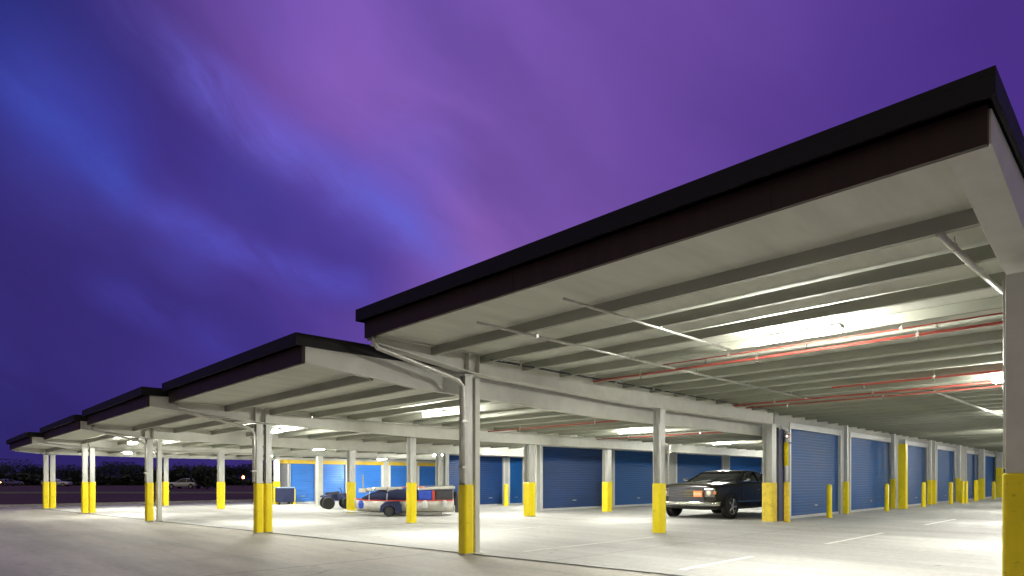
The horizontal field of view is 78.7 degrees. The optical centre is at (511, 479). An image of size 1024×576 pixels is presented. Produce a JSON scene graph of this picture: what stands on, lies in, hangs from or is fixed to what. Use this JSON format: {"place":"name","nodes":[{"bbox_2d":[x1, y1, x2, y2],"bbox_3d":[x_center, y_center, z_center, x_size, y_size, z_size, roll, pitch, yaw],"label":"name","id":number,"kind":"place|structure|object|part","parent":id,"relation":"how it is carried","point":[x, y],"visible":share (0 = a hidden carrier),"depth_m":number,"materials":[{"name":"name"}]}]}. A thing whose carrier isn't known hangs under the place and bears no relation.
{"place":"outdoors","nodes":[
{"label":"outdoors","id":0,"kind":"place"},
{"bbox_2d":[0,481,272,504],"bbox_3d":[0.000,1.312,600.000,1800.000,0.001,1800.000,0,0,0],"label":"ground","id":1,"kind":"structure","parent":0,"point":[18,498],"depth_m":56.46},
{"bbox_2d":[0,479,23,485],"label":"parked car","id":2,"kind":"object","parent":1,"relation":"on","point":[4,482],"visible":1,"depth_m":137.70,"materials":[{"name":"grey paint"}]},
{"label":"window glass","id":3,"kind":"part","parent":2,"relation":"part of","materials":[{"name":"black glass"}]},
{"bbox_2d":[0,458,34,474],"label":"tree","id":4,"kind":"object","parent":1,"relation":"on","point":[5,468],"visible":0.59,"depth_m":169.19,"materials":[{"name":"green plant"}]},
{"bbox_2d":[13,464,57,479],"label":"tree","id":5,"kind":"object","parent":1,"relation":"on","point":[32,469],"visible":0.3,"depth_m":167.99,"materials":[{"name":"green plant"}]},
{"bbox_2d":[41,479,72,486],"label":"parked car","id":6,"kind":"object","parent":1,"relation":"on","point":[60,482],"visible":0.65,"depth_m":125.72,"materials":[{"name":"white paint"}]},
{"bbox_2d":[36,464,81,479],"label":"tree","id":7,"kind":"object","parent":1,"relation":"on","point":[60,473],"visible":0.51,"depth_m":166.21,"materials":[{"name":"green plant"}]},
{"bbox_2d":[63,466,109,478],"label":"tree","id":8,"kind":"object","parent":1,"relation":"on","point":[79,473],"visible":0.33,"depth_m":166.52,"materials":[{"name":"green plant"}]},
{"bbox_2d":[78,461,136,477],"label":"tree","id":9,"kind":"object","parent":1,"relation":"on","point":[108,466],"visible":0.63,"depth_m":166.65,"materials":[{"name":"green plant"}]},
{"bbox_2d":[111,465,144,477],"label":"tree","id":10,"kind":"object","parent":1,"relation":"on","point":[129,469],"visible":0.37,"depth_m":165.54,"materials":[{"name":"green plant"}]},
{"bbox_2d":[0,499,272,506],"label":"kerb","id":11,"kind":"structure","parent":1,"relation":"on","point":[72,504],"depth_m":33.19,"materials":[{"name":"concrete"}]},
{"bbox_2d":[0,492,272,492],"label":"kerb","id":12,"kind":"structure","parent":1,"relation":"on","point":[128,492],"depth_m":61.60,"materials":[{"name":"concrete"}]},
{"bbox_2d":[0,468,273,484],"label":"woods","id":13,"kind":"object","parent":1,"relation":"on","point":[36,479],"visible":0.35,"depth_m":151.12,"materials":[{"name":"green plant"}]},
{"bbox_2d":[169,478,201,488],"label":"parked car","id":14,"kind":"object","parent":1,"relation":"on","point":[184,482],"visible":0.73,"depth_m":94.49,"materials":[{"name":"white paint"}]},
{"bbox_2d":[169,462,204,476],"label":"tree","id":15,"kind":"object","parent":1,"relation":"on","point":[180,469],"visible":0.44,"depth_m":166.59,"materials":[{"name":"green plant"}]},
{"bbox_2d":[189,465,216,488],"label":"tree","id":16,"kind":"object","parent":1,"relation":"on","point":[205,476],"visible":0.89,"depth_m":90.97,"materials":[{"name":"green plant"}]},
{"bbox_2d":[225,465,249,480],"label":"tree","id":17,"kind":"object","parent":1,"relation":"on","point":[228,471],"visible":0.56,"depth_m":167.67,"materials":[{"name":"green plant"}]},
{"bbox_2d":[236,463,273,479],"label":"tree","id":18,"kind":"object","parent":1,"relation":"on","point":[249,477],"visible":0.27,"depth_m":167.39,"materials":[{"name":"green plant"}]},
{"bbox_2d":[0,501,674,575],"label":"paving apron","id":19,"kind":"object","parent":1,"relation":"on","point":[34,541],"depth_m":10.94,"materials":[{"name":"beige concrete"}]},
{"bbox_2d":[40,497,1001,575],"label":"paving slab","id":20,"kind":"structure","parent":1,"relation":"on","point":[967,541],"depth_m":14.62,"materials":[{"name":"concrete"}]},
{"bbox_2d":[6,432,442,508],"bbox_3d":[-5.464,-0.250,40.338,41.880,3.100,6.930,0,0,-44],"label":"canopy","id":21,"kind":"object","parent":20,"relation":"on","point":[32,442],"visible":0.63,"depth_m":28.46,"materials":[{"name":"metal"}]},
{"bbox_2d":[40,415,442,513],"bbox_3d":[1.331,-0.325,37.165,46.500,3.250,6.830,0,0,-44],"label":"canopy","id":22,"kind":"object","parent":20,"relation":"on","point":[74,430],"visible":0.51,"depth_m":24.90,"materials":[{"name":"metal"}]},
{"bbox_2d":[274,487,294,504],"bbox_3d":[-12.144,0.835,33.295,0.940,0.930,0.540,0,0,-44],"label":"cart","id":23,"kind":"object","parent":20,"relation":"on","point":[284,494],"visible":0.98,"depth_m":33.04,"materials":[{"name":"metal"}]},
{"bbox_2d":[293,488,295,503],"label":"bollard","id":24,"kind":"object","parent":20,"relation":"on","point":[294,502],"visible":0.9,"depth_m":33.46,"materials":[{"name":"yellow metal"}]},
{"bbox_2d":[82,386,523,521],"bbox_3d":[9.766,-0.385,35.748,56.320,3.370,6.680,0,0,-44],"label":"canopy","id":25,"kind":"object","parent":20,"relation":"on","point":[150,414],"visible":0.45,"depth_m":19.97,"materials":[{"name":"metal"}]},
{"bbox_2d":[272,428,282,432],"bbox_3d":[-7.218,-1.585,19.016,0.180,0.270,0.792,0,0,-44],"label":"ceiling light","id":26,"kind":"object","parent":25,"relation":"hanging from","point":[276,430],"visible":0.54,"depth_m":18.78,"materials":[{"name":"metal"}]},
{"bbox_2d":[320,487,345,508],"bbox_3d":[-7.908,0.817,28.167,1.380,0.966,0.980,0,0,-25],"label":"quad bike","id":27,"kind":"object","parent":20,"relation":"on","point":[327,501],"visible":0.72,"depth_m":27.84,"materials":[{"name":"metal"}]},
{"bbox_2d":[276,457,442,503],"bbox_3d":[-8.222,0.035,37.995,12.481,2.530,0.195,0,0,-44],"label":"storage unit row","id":28,"kind":"object","parent":20,"relation":"on","point":[299,474],"visible":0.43,"depth_m":36.44,"materials":[{"name":"grey paint"}]},
{"bbox_2d":[280,463,287,503],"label":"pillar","id":29,"kind":"structure","parent":28,"relation":"in","point":[283,466],"depth_m":33.94,"materials":[{"name":"grey paint"}]},
{"bbox_2d":[291,464,314,502],"bbox_3d":[-11.645,0.197,34.697,1.425,2.195,0.080,0,0,-44],"label":"roller door","id":30,"kind":"structure","parent":28,"relation":"in","point":[302,475],"depth_m":34.74,"materials":[{"name":"metal"}]},
{"bbox_2d":[323,464,344,501],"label":"roller door","id":31,"kind":"structure","parent":28,"relation":"in","point":[333,474],"depth_m":36.01,"materials":[{"name":"metal"}]},
{"bbox_2d":[355,465,380,497],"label":"roller door","id":32,"kind":"structure","parent":28,"relation":"in","point":[372,473],"depth_m":37.55,"materials":[{"name":"metal"}]},
{"bbox_2d":[391,465,406,489],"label":"roller door","id":33,"kind":"structure","parent":28,"relation":"in","point":[398,473],"depth_m":39.08,"materials":[{"name":"metal"}]},
{"bbox_2d":[419,466,434,489],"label":"roller door","id":34,"kind":"structure","parent":28,"relation":"in","point":[426,473],"depth_m":40.62,"materials":[{"name":"metal"}]},
{"bbox_2d":[37,508,682,575],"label":"paving joint","id":35,"kind":"object","parent":20,"relation":"on","point":[413,547],"visible":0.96,"depth_m":11.64,"materials":[{"name":"grey concrete"}]},
{"bbox_2d":[342,501,442,516],"bbox_3d":[-4.384,1.030,22.987,3.651,0.540,1.990,0,0,-4],"label":"trailer","id":36,"kind":"object","parent":20,"relation":"on","point":[387,509],"visible":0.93,"depth_m":22.03,"materials":[{"name":"metal"}]},
{"bbox_2d":[354,475,457,512],"bbox_3d":[-3.855,0.505,22.969,3.878,1.410,1.700,0,0,-4],"label":"boat","id":37,"kind":"object","parent":36,"relation":"on","point":[439,499],"visible":0.89,"depth_m":22.42,"materials":[{"name":"plastic"}]},
{"bbox_2d":[162,332,762,533],"bbox_3d":[14.551,-0.430,31.050,55.950,3.460,7.015,0,0,-44],"label":"canopy","id":38,"kind":"object","parent":20,"relation":"on","point":[272,382],"visible":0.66,"depth_m":14.57,"materials":[{"name":"metal"}]},
{"bbox_2d":[422,409,447,416],"bbox_3d":[-1.848,-1.675,14.886,0.180,0.270,0.792,0,0,-44],"label":"ceiling light","id":39,"kind":"object","parent":38,"relation":"hanging from","point":[435,413],"visible":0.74,"depth_m":14.79,"materials":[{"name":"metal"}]},
{"bbox_2d":[282,414,641,441],"bbox_3d":[-0.114,-1.643,20.724,15.400,0.114,0.040,0,0,-44],"label":"conduit","id":40,"kind":"object","parent":38,"relation":"attached to","point":[441,426],"visible":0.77,"depth_m":18.33,"materials":[{"name":"metal"}]},
{"bbox_2d":[488,420,618,431],"bbox_3d":[1.251,-1.596,18.011,0.060,0.218,5.800,0,0,-44],"label":"sprinkler pipe","id":41,"kind":"object","parent":38,"relation":"hanging from","point":[555,425],"visible":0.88,"depth_m":17.98,"materials":[{"name":"metal"}]},
{"bbox_2d":[618,429,640,432],"bbox_3d":[3.840,-1.675,20.368,0.180,0.270,0.792,0,0,-44],"label":"ceiling light","id":42,"kind":"object","parent":38,"relation":"hanging from","point":[629,431],"visible":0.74,"depth_m":20.30,"materials":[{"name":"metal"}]},
{"bbox_2d":[597,432,720,439],"bbox_3d":[5.282,-1.596,21.898,0.060,0.218,5.800,0,0,-44],"label":"sprinkler pipe","id":43,"kind":"object","parent":38,"relation":"hanging from","point":[700,433],"visible":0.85,"depth_m":21.71,"materials":[{"name":"metal"}]},
{"bbox_2d":[712,441,731,443],"bbox_3d":[8.978,-1.675,26.709,0.180,0.270,0.792,0,0,-44],"label":"ceiling light","id":44,"kind":"object","parent":38,"relation":"hanging from","point":[722,442],"visible":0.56,"depth_m":26.61,"materials":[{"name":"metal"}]},
{"bbox_2d":[449,454,523,506],"bbox_3d":[-0.927,-0.040,31.416,6.278,2.680,0.195,0,0,-44],"label":"storage unit row","id":45,"kind":"object","parent":20,"relation":"on","point":[497,473],"visible":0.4,"depth_m":31.61,"materials":[{"name":"paint"}]},
{"bbox_2d":[449,455,458,506],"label":"roller door","id":46,"kind":"structure","parent":45,"relation":"in","point":[453,459],"depth_m":29.68,"materials":[{"name":"metal"}]},
{"bbox_2d":[480,456,502,505],"bbox_3d":[-1.090,0.062,31.261,1.648,2.465,0.080,0,0,-44],"label":"roller door","id":47,"kind":"structure","parent":45,"relation":"in","point":[490,467],"depth_m":31.28,"materials":[{"name":"metal"}]},
{"bbox_2d":[510,457,522,504],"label":"roller door","id":48,"kind":"structure","parent":45,"relation":"in","point":[515,463],"depth_m":32.50,"materials":[{"name":"metal"}]},
{"bbox_2d":[504,484,507,505],"bbox_3d":[-0.300,0.750,31.239,0.280,1.100,0.276,0,0,0],"label":"bollard","id":49,"kind":"object","parent":20,"relation":"on","point":[505,494],"visible":0.97,"depth_m":31.16,"materials":[{"name":"yellow metal"}]},
{"bbox_2d":[187,511,954,569],"bbox_3d":[0.615,1.296,21.913,18.700,0.001,21.400,0,0,-44],"label":"road marking","id":50,"kind":"object","parent":20,"relation":"on","point":[624,540],"visible":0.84,"depth_m":13.59,"materials":[{"name":"white paint"}]},
{"bbox_2d":[535,445,762,510],"bbox_3d":[10.787,-0.160,35.485,27.215,2.920,0.195,0,0,-44],"label":"storage unit row","id":51,"kind":"object","parent":20,"relation":"on","point":[567,477],"visible":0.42,"depth_m":29.12,"materials":[{"name":"paint"}]},
{"bbox_2d":[543,446,601,510],"bbox_3d":[2.746,-0.062,27.728,4.173,2.715,0.080,0,0,-44],"label":"roller door","id":52,"kind":"structure","parent":51,"relation":"in","point":[572,477],"depth_m":27.63,"materials":[{"name":"metal"}]},
{"bbox_2d":[615,450,652,506],"bbox_3d":[6.293,-0.062,31.147,4.038,2.715,0.080,0,0,-44],"label":"roller door","id":53,"kind":"structure","parent":51,"relation":"in","point":[633,469],"depth_m":30.89,"materials":[{"name":"metal"}]},
{"bbox_2d":[677,454,720,482],"bbox_3d":[10.619,-0.105,35.344,5.023,2.630,0.026,0,0,-44],"label":"roller door","id":54,"kind":"structure","parent":51,"relation":"in","point":[689,466],"depth_m":34.94,"materials":[{"name":"metal"}]},
{"bbox_2d":[730,457,760,473],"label":"roller door","id":55,"kind":"structure","parent":51,"relation":"in","point":[736,463],"depth_m":39.26,"materials":[{"name":"metal"}]},
{"bbox_2d":[355,65,1023,575],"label":"canopy","id":56,"kind":"object","parent":20,"relation":"on","point":[843,223],"visible":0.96,"depth_m":7.30,"materials":[{"name":"metal"}]},
{"bbox_2d":[490,359,773,410],"bbox_3d":[3.775,-2.133,14.888,11.500,0.114,0.040,0,0,-44],"label":"conduit","id":57,"kind":"object","parent":56,"relation":"attached to","point":[520,364],"visible":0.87,"depth_m":13.32,"materials":[{"name":"metal"}]},
{"bbox_2d":[477,321,804,398],"bbox_3d":[3.563,-2.117,12.046,11.150,0.166,0.040,0,0,-44],"label":"conduit","id":58,"kind":"object","parent":56,"relation":"attached to","point":[536,335],"visible":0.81,"depth_m":10.22,"materials":[{"name":"metal"}]},
{"bbox_2d":[563,297,730,349],"bbox_3d":[2.012,-2.118,8.467,3.950,0.164,0.042,0,0,-44],"label":"conduit","id":59,"kind":"object","parent":56,"relation":"attached to","point":[633,320],"visible":1,"depth_m":8.13,"materials":[{"name":"metal"}]},
{"bbox_2d":[665,445,670,483],"bbox_3d":[3.805,-0.375,15.188,0.100,0.950,0.110,0,0,-44],"label":"electrical conduit","id":60,"kind":"object","parent":56,"relation":"attached to","point":[667,449],"visible":1,"depth_m":15.17,"materials":[{"name":"metal"}]},
{"bbox_2d":[749,317,844,345],"bbox_3d":[3.907,-2.085,8.627,0.180,0.270,1.224,0,0,-44],"label":"ceiling light","id":61,"kind":"object","parent":56,"relation":"hanging from","point":[799,334],"visible":0.86,"depth_m":8.54,"materials":[{"name":"white plastic"}]},
{"bbox_2d":[593,321,1002,381],"bbox_3d":[4.081,-2.064,10.392,0.060,0.221,6.900,0,0,-44],"label":"sprinkler pipe","id":62,"kind":"object","parent":56,"relation":"hanging from","point":[917,334],"visible":0.96,"depth_m":9.65,"materials":[{"name":"metal"}]},
{"bbox_2d":[663,312,1002,364],"bbox_3d":[4.452,-2.104,9.430,0.060,0.211,5.000,0,0,-44],"label":"sprinkler pipe","id":63,"kind":"object","parent":56,"relation":"attached to","point":[899,328],"visible":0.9,"depth_m":9.00,"materials":[{"name":"metal"}]},
{"bbox_2d":[732,381,1000,405],"bbox_3d":[8.437,-2.064,14.591,0.060,0.221,6.900,0,0,-44],"label":"sprinkler pipe","id":64,"kind":"object","parent":56,"relation":"hanging from","point":[872,393],"visible":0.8,"depth_m":14.56,"materials":[{"name":"metal"}]},
{"bbox_2d":[746,384,1002,408],"bbox_3d":[9.013,-2.067,15.146,0.060,0.216,6.900,0,0,-44],"label":"sprinkler pipe","id":65,"kind":"object","parent":56,"relation":"hanging from","point":[883,396],"visible":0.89,"depth_m":15.13,"materials":[{"name":"metal"}]},
{"bbox_2d":[832,369,1002,387],"bbox_3d":[8.360,-2.064,12.364,0.060,0.222,3.800,0,0,-44],"label":"sprinkler pipe","id":66,"kind":"object","parent":56,"relation":"hanging from","point":[934,377],"visible":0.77,"depth_m":12.48,"materials":[{"name":"metal"}]},
{"bbox_2d":[933,390,1002,417],"bbox_3d":[15.931,-2.102,20.217,17.001,0.176,0.060,0,0,-43],"label":"conduit","id":67,"kind":"object","parent":56,"relation":"attached to","point":[964,402],"visible":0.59,"depth_m":16.57,"materials":[{"name":"metal"}]},
{"bbox_2d":[935,231,1002,296],"bbox_3d":[4.593,-2.067,6.114,2.704,0.168,0.056,0,0,-41],"label":"conduit","id":68,"kind":"object","parent":56,"relation":"attached to","point":[952,246],"visible":0.81,"depth_m":5.77,"materials":[{"name":"metal"}]},
{"bbox_2d":[991,376,1002,382],"bbox_3d":[10.038,-2.085,12.065,0.180,0.270,1.224,0,0,-44],"label":"ceiling light","id":69,"kind":"object","parent":56,"relation":"hanging from","point":[997,379],"visible":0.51,"depth_m":12.39,"materials":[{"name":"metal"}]},
{"bbox_2d":[1002,280,1004,468],"bbox_3d":[4.445,-0.950,5.622,0.055,1.700,0.040,0,0,-44],"label":"electrical conduit","id":70,"kind":"object","parent":56,"relation":"attached to","point":[1003,368],"visible":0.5,"depth_m":5.62,"materials":[{"name":"metal"}]},
{"bbox_2d":[666,470,762,518],"bbox_3d":[7.846,0.490,22.952,5.705,1.711,2.592,0,0,-44],"label":"black car","id":71,"kind":"object","parent":20,"relation":"on","point":[728,494],"visible":0.76,"depth_m":21.34,"materials":[{"name":"paint"}]},
{"bbox_3d":[8.294,-0.112,23.384,3.300,0.405,1.969,0,0,-44],"label":"window glass","id":72,"kind":"part","parent":71,"relation":"part of","materials":[{"name":"black glass"}]},
{"bbox_2d":[776,428,784,520],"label":"wall panel","id":73,"kind":"structure","parent":20,"relation":"on","point":[780,474],"depth_m":19.77,"materials":[{"name":"metal"}]},
{"bbox_2d":[780,425,790,481],"bbox_3d":[8.670,-0.223,19.816,0.569,3.007,0.234,0,0,-44],"label":"fire riser","id":74,"kind":"object","parent":20,"relation":"on","point":[786,437],"visible":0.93,"depth_m":19.82,"materials":[{"name":"yellow metal"}]},
{"bbox_2d":[783,482,789,521],"bbox_3d":[8.502,0.675,19.307,0.240,1.250,0.236,0,0,0],"label":"bollard","id":75,"kind":"object","parent":20,"relation":"on","point":[786,501],"visible":0.99,"depth_m":19.23,"materials":[{"name":"yellow paint"}]},
{"bbox_2d":[825,484,832,517],"bbox_3d":[10.936,0.725,21.514,0.230,1.150,0.226,0,0,0],"label":"bollard","id":76,"kind":"object","parent":20,"relation":"on","point":[828,500],"visible":1,"depth_m":21.45,"materials":[{"name":"yellow metal"}]},
{"bbox_2d":[843,426,848,513],"bbox_3d":[12.747,-0.380,23.815,0.180,3.360,0.180,0,0,-44],"label":"guarded post","id":77,"kind":"object","parent":20,"relation":"on","point":[845,496],"visible":0.97,"depth_m":23.75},
{"bbox_2d":[884,484,888,510],"bbox_3d":[15.652,0.725,26.060,0.230,1.150,0.226,0,0,0],"label":"bollard","id":78,"kind":"object","parent":20,"relation":"on","point":[886,497],"visible":0.96,"depth_m":25.99,"materials":[{"name":"yellow metal"}]},
{"bbox_2d":[773,412,1004,518],"bbox_3d":[27.101,-0.455,38.015,52.212,3.510,0.195,0,0,-44],"label":"storage unit row","id":79,"kind":"object","parent":20,"relation":"on","point":[816,460],"visible":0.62,"depth_m":25.61,"materials":[{"name":"metal"}]},
{"bbox_2d":[791,429,838,518],"bbox_3d":[10.866,-0.202,22.370,4.615,2.995,0.080,0,0,-44],"label":"roller door","id":80,"kind":"structure","parent":79,"relation":"in","point":[814,456],"depth_m":22.21,"materials":[{"name":"metal"}]},
{"bbox_2d":[851,438,888,511],"bbox_3d":[15.274,-0.202,26.625,5.281,2.995,0.060,0,0,-44],"label":"roller door","id":81,"kind":"structure","parent":79,"relation":"in","point":[869,458],"depth_m":26.48,"materials":[{"name":"metal"}]},
{"bbox_2d":[908,445,924,505],"bbox_3d":[20.400,-0.202,31.549,3.717,2.995,0.080,0,0,-44],"label":"roller door","id":82,"kind":"structure","parent":79,"relation":"in","point":[916,455],"depth_m":31.58,"materials":[{"name":"metal"}]},
{"bbox_2d":[937,449,953,502],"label":"roller door","id":83,"kind":"structure","parent":79,"relation":"in","point":[944,458],"depth_m":35.84,"materials":[{"name":"metal"}]},
{"bbox_2d":[967,454,976,499],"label":"roller door","id":84,"kind":"structure","parent":79,"relation":"in","point":[971,458],"depth_m":41.00,"materials":[{"name":"metal"}]},
{"bbox_2d":[985,456,993,497],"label":"roller door","id":85,"kind":"structure","parent":79,"relation":"in","point":[989,461],"depth_m":45.27,"materials":[{"name":"metal"}]},
{"bbox_2d":[890,434,895,508],"bbox_3d":[17.128,-0.380,28.038,0.190,3.360,0.190,0,0,-44],"label":"guarded post","id":86,"kind":"object","parent":20,"relation":"on","point":[892,492],"visible":0.99,"depth_m":27.97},
{"bbox_2d":[898,439,907,508],"bbox_3d":[17.338,-0.250,27.685,0.310,3.100,0.310,0,0,-44],"label":"guarded post","id":87,"kind":"object","parent":20,"relation":"on","point":[902,474],"visible":0.99,"depth_m":27.58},
{"bbox_2d":[921,482,925,506],"bbox_3d":[19.872,0.700,30.127,0.240,1.200,0.236,0,0,0],"label":"bollard","id":88,"kind":"object","parent":20,"relation":"on","point":[923,494],"visible":0.98,"depth_m":30.05,"materials":[{"name":"yellow metal"}]},
{"bbox_2d":[927,440,931,504],"bbox_3d":[21.736,-0.380,32.479,0.190,3.360,0.190,0,0,-44],"label":"guarded post","id":89,"kind":"object","parent":20,"relation":"on","point":[929,491],"visible":0.99,"depth_m":32.42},
{"bbox_2d":[932,441,935,504],"bbox_3d":[22.394,-0.380,33.113,0.190,3.360,0.190,0,0,-44],"label":"guarded post","id":90,"kind":"object","parent":20,"relation":"on","point":[933,472],"visible":0.84,"depth_m":33.05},
{"bbox_2d":[948,482,952,503],"bbox_3d":[23.948,0.700,34.056,0.260,1.200,0.256,0,0,0],"label":"bollard","id":91,"kind":"object","parent":20,"relation":"on","point":[950,492],"visible":1,"depth_m":33.98,"materials":[{"name":"yellow metal"}]},
{"bbox_2d":[956,445,960,501],"bbox_3d":[26.565,-0.380,37.133,0.250,3.360,0.250,0,0,-44],"label":"guarded post","id":92,"kind":"object","parent":20,"relation":"on","point":[958,464],"visible":0.84,"depth_m":37.06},
{"bbox_2d":[960,481,963,502],"bbox_3d":[25.041,0.675,34.692,0.240,1.250,0.236,0,0,0],"label":"bollard","id":93,"kind":"object","parent":20,"relation":"on","point":[961,491],"visible":1,"depth_m":34.62,"materials":[{"name":"yellow metal"}]},
{"bbox_2d":[964,481,967,502],"bbox_3d":[25.711,0.675,35.338,0.240,1.250,0.236,0,0,0],"label":"bollard","id":94,"kind":"object","parent":20,"relation":"on","point":[965,491],"visible":0.86,"depth_m":35.27,"materials":[{"name":"yellow metal"}]},
{"bbox_2d":[974,480,977,500],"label":"bollard","id":95,"kind":"object","parent":20,"relation":"on","point":[975,490],"visible":0.77,"depth_m":38.16,"materials":[{"name":"yellow metal"}]},
{"bbox_2d":[978,449,984,499],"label":"guarded post","id":96,"kind":"object","parent":20,"relation":"on","point":[981,487],"visible":1,"depth_m":41.36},
{"bbox_2d":[992,481,994,498],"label":"bollard","id":97,"kind":"object","parent":20,"relation":"on","point":[993,489],"visible":0.78,"depth_m":42.23,"materials":[{"name":"yellow metal"}]},
{"bbox_2d":[996,452,1003,497],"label":"guarded post","id":98,"kind":"object","parent":20,"relation":"on","point":[999,465],"visible":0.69,"depth_m":46.01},
{"bbox_2d":[0,491,272,491],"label":"road","id":99,"kind":"structure","parent":0,"point":[128,491],"depth_m":70.87,"materials":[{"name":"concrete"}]},
{"bbox_2d":[0,0,1023,480],"label":"sky","id":100,"kind":"structure","parent":0,"point":[187,186],"materials":[{"name":"purple"}]}
]}

